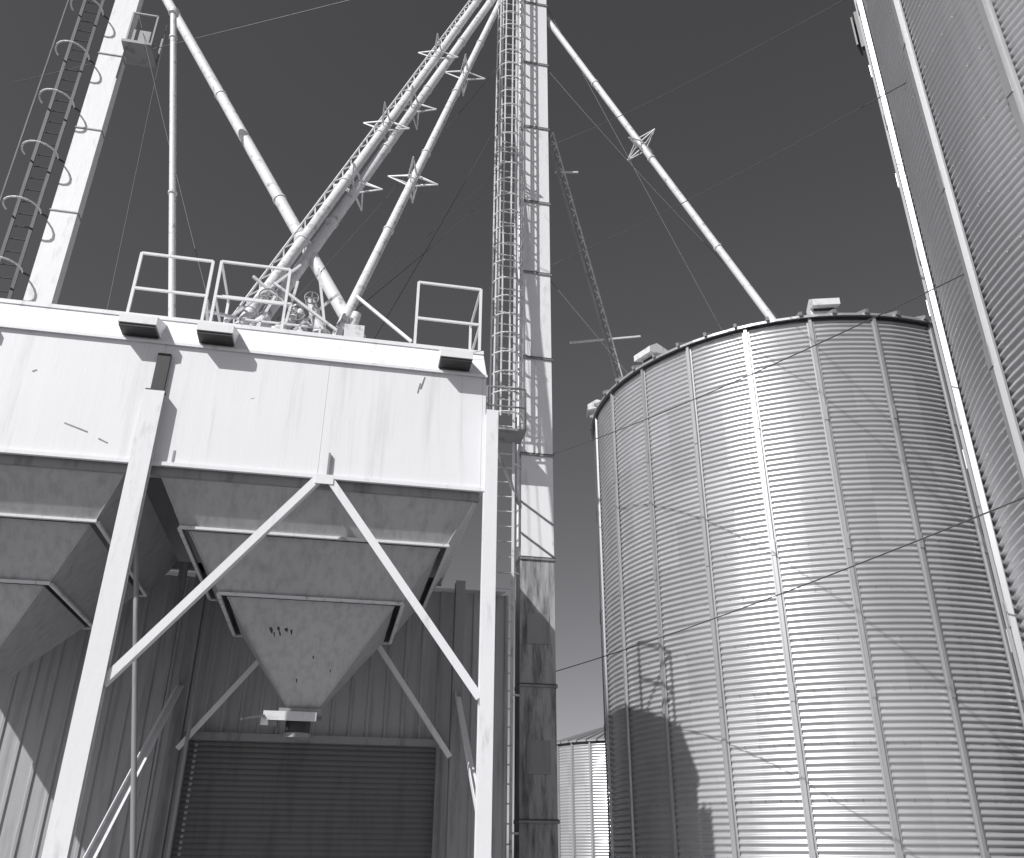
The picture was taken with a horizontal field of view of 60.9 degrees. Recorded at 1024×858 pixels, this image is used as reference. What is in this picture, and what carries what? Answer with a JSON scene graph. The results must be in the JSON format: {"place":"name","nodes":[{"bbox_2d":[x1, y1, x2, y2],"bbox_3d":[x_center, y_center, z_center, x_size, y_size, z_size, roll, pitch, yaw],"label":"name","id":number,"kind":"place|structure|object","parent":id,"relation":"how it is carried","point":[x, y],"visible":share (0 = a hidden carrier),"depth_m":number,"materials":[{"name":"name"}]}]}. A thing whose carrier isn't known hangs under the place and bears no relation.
{"place":"outdoors","nodes":[
{"label":"outdoors","id":0,"kind":"place"},
{"bbox_2d":[0,0,931,857],"label":"sky","id":1,"kind":"structure","parent":0,"point":[824,216],"materials":[{"name":"grey"}]},
{"label":"gravel","id":2,"kind":"object","parent":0,"visible":0},
{"bbox_2d":[0,0,163,303],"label":"bucket elevator tower","id":3,"kind":"structure","parent":2,"relation":"on","point":[123,43],"depth_m":19.69,"materials":[{"name":"white metal"}]},
{"bbox_2d":[107,26,166,309],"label":"guy wire","id":4,"kind":"object","parent":3,"relation":"attached to","point":[134,178],"visible":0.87,"depth_m":17.05,"materials":[{"name":"metal"}]},
{"bbox_2d":[139,16,213,320],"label":"guy wire","id":5,"kind":"object","parent":3,"relation":"attached to","point":[176,173],"visible":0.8,"depth_m":16.86,"materials":[{"name":"metal"}]},
{"bbox_2d":[12,0,349,82],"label":"guy wire","id":6,"kind":"object","parent":3,"relation":"attached to","point":[199,37],"visible":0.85,"depth_m":20.57,"materials":[{"name":"metal"}]},
{"bbox_2d":[162,0,365,337],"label":"grain spout pipe","id":7,"kind":"object","parent":3,"relation":"attached to","point":[329,287],"visible":0.63,"depth_m":17.40,"materials":[{"name":"white metal"}]},
{"bbox_2d":[0,575,508,857],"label":"siding","id":8,"kind":"object","parent":2,"relation":"on","point":[369,698],"visible":0.34,"depth_m":14.72,"materials":[{"name":"grey metal"}]},
{"bbox_2d":[164,731,443,857],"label":"door frame","id":9,"kind":"object","parent":2,"relation":"on","point":[313,739],"visible":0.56,"depth_m":14.55,"materials":[{"name":"grey metal"}]},
{"bbox_2d":[171,740,435,857],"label":"rollup door","id":10,"kind":"structure","parent":9,"relation":"attached to","point":[266,800],"depth_m":14.29,"materials":[{"name":"grey metal"}]},
{"bbox_2d":[165,571,505,595],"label":"shed roof","id":11,"kind":"structure","parent":2,"relation":"on","point":[192,574],"depth_m":16.33,"materials":[{"name":"grey metal"}]},
{"bbox_2d":[486,0,559,857],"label":"bucket elevator tower","id":12,"kind":"structure","parent":2,"relation":"on","point":[536,821],"depth_m":19.13,"materials":[{"name":"white metal"}]},
{"bbox_2d":[272,46,514,325],"bbox_3d":[-1.808,-6.366,19.360,0.013,13.706,7.084,-17,-31,31],"label":"guy wire","id":13,"kind":"object","parent":12,"relation":"attached to","point":[385,198],"visible":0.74,"depth_m":16.87,"materials":[{"name":"metal"}]},
{"bbox_2d":[334,179,506,326],"bbox_3d":[-1.515,-4.004,18.152,0.013,8.008,5.992,-12,-29,24],"label":"guy wire","id":14,"kind":"object","parent":12,"relation":"attached to","point":[421,255],"visible":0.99,"depth_m":17.20,"materials":[{"name":"metal"}]},
{"bbox_2d":[329,151,517,322],"bbox_3d":[-1.630,-4.284,18.378,0.013,9.908,6.801,-15,-30,29],"label":"guy wire","id":15,"kind":"object","parent":12,"relation":"attached to","point":[427,235],"visible":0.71,"depth_m":17.94,"materials":[{"name":"metal"}]},
{"bbox_2d":[374,87,517,338],"bbox_3d":[-1.169,-5.272,19.192,0.013,12.406,5.838,-13,-29,25],"label":"guy wire","id":16,"kind":"object","parent":12,"relation":"attached to","point":[440,225],"visible":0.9,"depth_m":17.95,"materials":[{"name":"metal"}]},
{"bbox_2d":[550,280,627,373],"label":"guy wire","id":17,"kind":"object","parent":12,"relation":"attached to","point":[590,328],"visible":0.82,"depth_m":20.34,"materials":[{"name":"metal"}]},
{"bbox_2d":[547,8,721,329],"bbox_3d":[2.963,-7.102,22.534,4.298,13.104,0.013,-7,-27,15],"label":"guy wire","id":18,"kind":"object","parent":12,"relation":"attached to","point":[645,189],"visible":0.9,"depth_m":21.78,"materials":[{"name":"metal"}]},
{"bbox_2d":[547,69,726,265],"bbox_3d":[3.582,-6.191,21.997,5.387,9.207,0.013,-4,-27,10],"label":"guy wire","id":19,"kind":"object","parent":12,"relation":"attached to","point":[638,172],"visible":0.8,"depth_m":22.21,"materials":[{"name":"metal"}]},
{"bbox_2d":[547,15,775,319],"bbox_3d":[3.265,-7.413,22.470,5.692,12.860,0.871,-5,-27,11],"label":"grain spout pipe","id":20,"kind":"object","parent":12,"relation":"attached to","point":[647,152],"visible":0.79,"depth_m":21.81,"materials":[{"name":"white metal"}]},
{"bbox_2d":[548,0,843,146],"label":"guy wire","id":21,"kind":"object","parent":12,"relation":"attached to","point":[715,68],"visible":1,"depth_m":14.55,"materials":[{"name":"metal"}]},
{"bbox_2d":[550,82,906,265],"bbox_3d":[3.326,-4.381,16.057,0.016,4.116,11.160,12,-29,-23],"label":"guy wire","id":22,"kind":"object","parent":12,"relation":"attached to","point":[746,169],"visible":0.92,"depth_m":14.41,"materials":[{"name":"metal"}]},
{"bbox_2d":[553,266,977,453],"bbox_3d":[3.166,-0.704,14.246,0.016,2.117,11.049,12,-28,-22],"label":"guy wire","id":23,"kind":"object","parent":12,"relation":"attached to","point":[783,359],"visible":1,"depth_m":12.38,"materials":[{"name":"metal"}]},
{"bbox_2d":[556,497,1023,671],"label":"guy wire","id":24,"kind":"object","parent":12,"relation":"attached to","point":[817,579],"visible":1,"depth_m":10.92,"materials":[{"name":"metal"}]},
{"bbox_2d":[557,727,610,857],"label":"corrugated grain bin","id":25,"kind":"object","parent":2,"relation":"on","point":[582,799],"visible":0.33,"depth_m":32.63,"materials":[{"name":"metal"}]},
{"bbox_2d":[586,298,1023,857],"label":"corrugated grain bin","id":26,"kind":"object","parent":2,"relation":"on","point":[873,708],"visible":0.88,"depth_m":15.06,"materials":[{"name":"metal"}]},
{"bbox_2d":[548,132,640,382],"bbox_3d":[2.116,-3.693,23.321,3.699,8.666,1.020,22,-33,-36],"label":"lattice mast","id":27,"kind":"object","parent":26,"relation":"attached to","point":[605,339],"visible":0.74,"depth_m":23.32,"materials":[{"name":"grey metal"}]},
{"bbox_2d":[854,0,1023,696],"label":"corrugated grain silo","id":28,"kind":"object","parent":2,"relation":"on","point":[952,110],"visible":1,"depth_m":9.96,"materials":[{"name":"metal"}]},
{"bbox_2d":[850,11,865,55],"bbox_3d":[6.297,-7.198,15.717,0.215,0.900,0.300,-18,-32,33],"label":"silo ladder bracket","id":29,"kind":"object","parent":28,"relation":"attached to","point":[859,38],"visible":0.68,"depth_m":15.66,"materials":[{"name":"metal"}]},
{"bbox_3d":[-4.426,6.371,9.347,12.700,0.160,7.690,5,-27,-10],"label":"concrete pad","id":30,"kind":"object","parent":2,"relation":"on","visible":0},
{"bbox_2d":[0,454,479,857],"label":"support frame","id":31,"kind":"object","parent":30,"relation":"on","point":[137,808],"visible":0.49,"depth_m":11.66,"materials":[{"name":"metal"}]},
{"bbox_2d":[0,453,478,708],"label":"hoppers","id":32,"kind":"object","parent":31,"relation":"on","point":[343,641],"visible":0.93,"depth_m":11.82,"materials":[{"name":"metal"}]},
{"bbox_2d":[0,513,450,721],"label":"hopper flanges","id":33,"kind":"object","parent":32,"relation":"attached to","point":[290,715],"visible":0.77,"depth_m":11.85,"materials":[{"name":"grey metal"}]},
{"bbox_2d":[0,327,485,580],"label":"wall","id":34,"kind":"structure","parent":32,"relation":"on","point":[299,415],"depth_m":11.84,"materials":[{"name":"white metal"}]},
{"bbox_2d":[32,369,424,474],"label":"wall marks","id":35,"kind":"structure","parent":34,"relation":"attached to","point":[328,465],"depth_m":11.48,"materials":[{"name":"grey paint"}]},
{"bbox_2d":[0,303,486,374],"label":"sloped eave and roof","id":36,"kind":"object","parent":34,"relation":"on","point":[62,319],"visible":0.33,"depth_m":12.46,"materials":[{"name":"white paint"}]},
{"bbox_2d":[168,6,179,316],"bbox_3d":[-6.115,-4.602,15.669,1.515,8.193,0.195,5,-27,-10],"label":"vent pipe","id":37,"kind":"object","parent":36,"relation":"on","point":[173,12],"visible":0.91,"depth_m":15.71,"materials":[{"name":"white metal"}]},
{"bbox_2d":[209,264,364,337],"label":"grain distributor valves","id":38,"kind":"object","parent":36,"relation":"on","point":[297,320],"visible":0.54,"depth_m":13.87,"materials":[{"name":"grey metal"}]},
{"bbox_2d":[227,0,481,324],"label":"grain spout pipe","id":39,"kind":"object","parent":38,"relation":"attached to","point":[297,247],"visible":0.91,"depth_m":17.57,"materials":[{"name":"white metal"}]},
{"bbox_2d":[255,0,495,318],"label":"grain spout pipe","id":40,"kind":"object","parent":38,"relation":"attached to","point":[331,224],"visible":0.81,"depth_m":17.78,"materials":[{"name":"white metal"}]},
{"bbox_2d":[332,0,500,335],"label":"grain spout pipe","id":41,"kind":"object","parent":38,"relation":"attached to","point":[372,263],"visible":0.96,"depth_m":17.71,"materials":[{"name":"white metal"}]},
{"bbox_2d":[118,313,472,366],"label":"hood boxes","id":42,"kind":"object","parent":36,"relation":"attached to","point":[159,324],"visible":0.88,"depth_m":11.95,"materials":[{"name":"white paint"}]},
{"bbox_2d":[119,322,471,370],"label":"hood undersides","id":43,"kind":"object","parent":42,"relation":"attached to","point":[150,331],"visible":1,"depth_m":11.98,"materials":[{"name":"metal"}]},
{"bbox_2d":[126,251,481,350],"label":"roof railings","id":44,"kind":"object","parent":36,"relation":"on","point":[205,308],"visible":0.78,"depth_m":13.27,"materials":[{"name":"white metal"}]},
{"bbox_2d":[0,298,487,492],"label":"trim","id":45,"kind":"structure","parent":34,"relation":"attached to","point":[211,467],"depth_m":12.01,"materials":[{"name":"white paint"}]},
{"bbox_2d":[241,708,321,739],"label":"hopper gates","id":46,"kind":"object","parent":32,"relation":"attached to","point":[287,735],"visible":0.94,"depth_m":12.10,"materials":[{"name":"grey metal"}]},
{"bbox_2d":[285,721,310,732],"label":"gate openings","id":47,"kind":"object","parent":46,"relation":"attached to","point":[298,726],"visible":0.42,"depth_m":12.14,"materials":[{"name":"metal"}]},
{"bbox_2d":[269,627,330,682],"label":"paint chips","id":48,"kind":"object","parent":32,"relation":"on","point":[278,629],"visible":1,"depth_m":11.94,"materials":[{"name":"paint"}]},
{"bbox_2d":[83,474,479,857],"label":"braces","id":49,"kind":"object","parent":31,"relation":"attached to","point":[177,612],"visible":0.85,"depth_m":11.13,"materials":[{"name":"white paint"}]},
{"bbox_2d":[41,389,497,857],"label":"posts","id":50,"kind":"object","parent":30,"relation":"on","point":[63,820],"visible":1,"depth_m":10.40,"materials":[{"name":"white metal"}]},
{"bbox_2d":[145,353,171,394],"bbox_3d":[-4.738,-0.765,11.729,0.240,0.618,0.140,5,-27,-10],"label":"post head","id":51,"kind":"object","parent":50,"relation":"on","point":[160,374],"visible":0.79,"depth_m":11.75},
{"bbox_2d":[147,564,465,857],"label":"posts","id":52,"kind":"object","parent":30,"relation":"on","point":[157,842],"visible":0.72,"depth_m":14.18,"materials":[{"name":"grey metal"}]}
]}

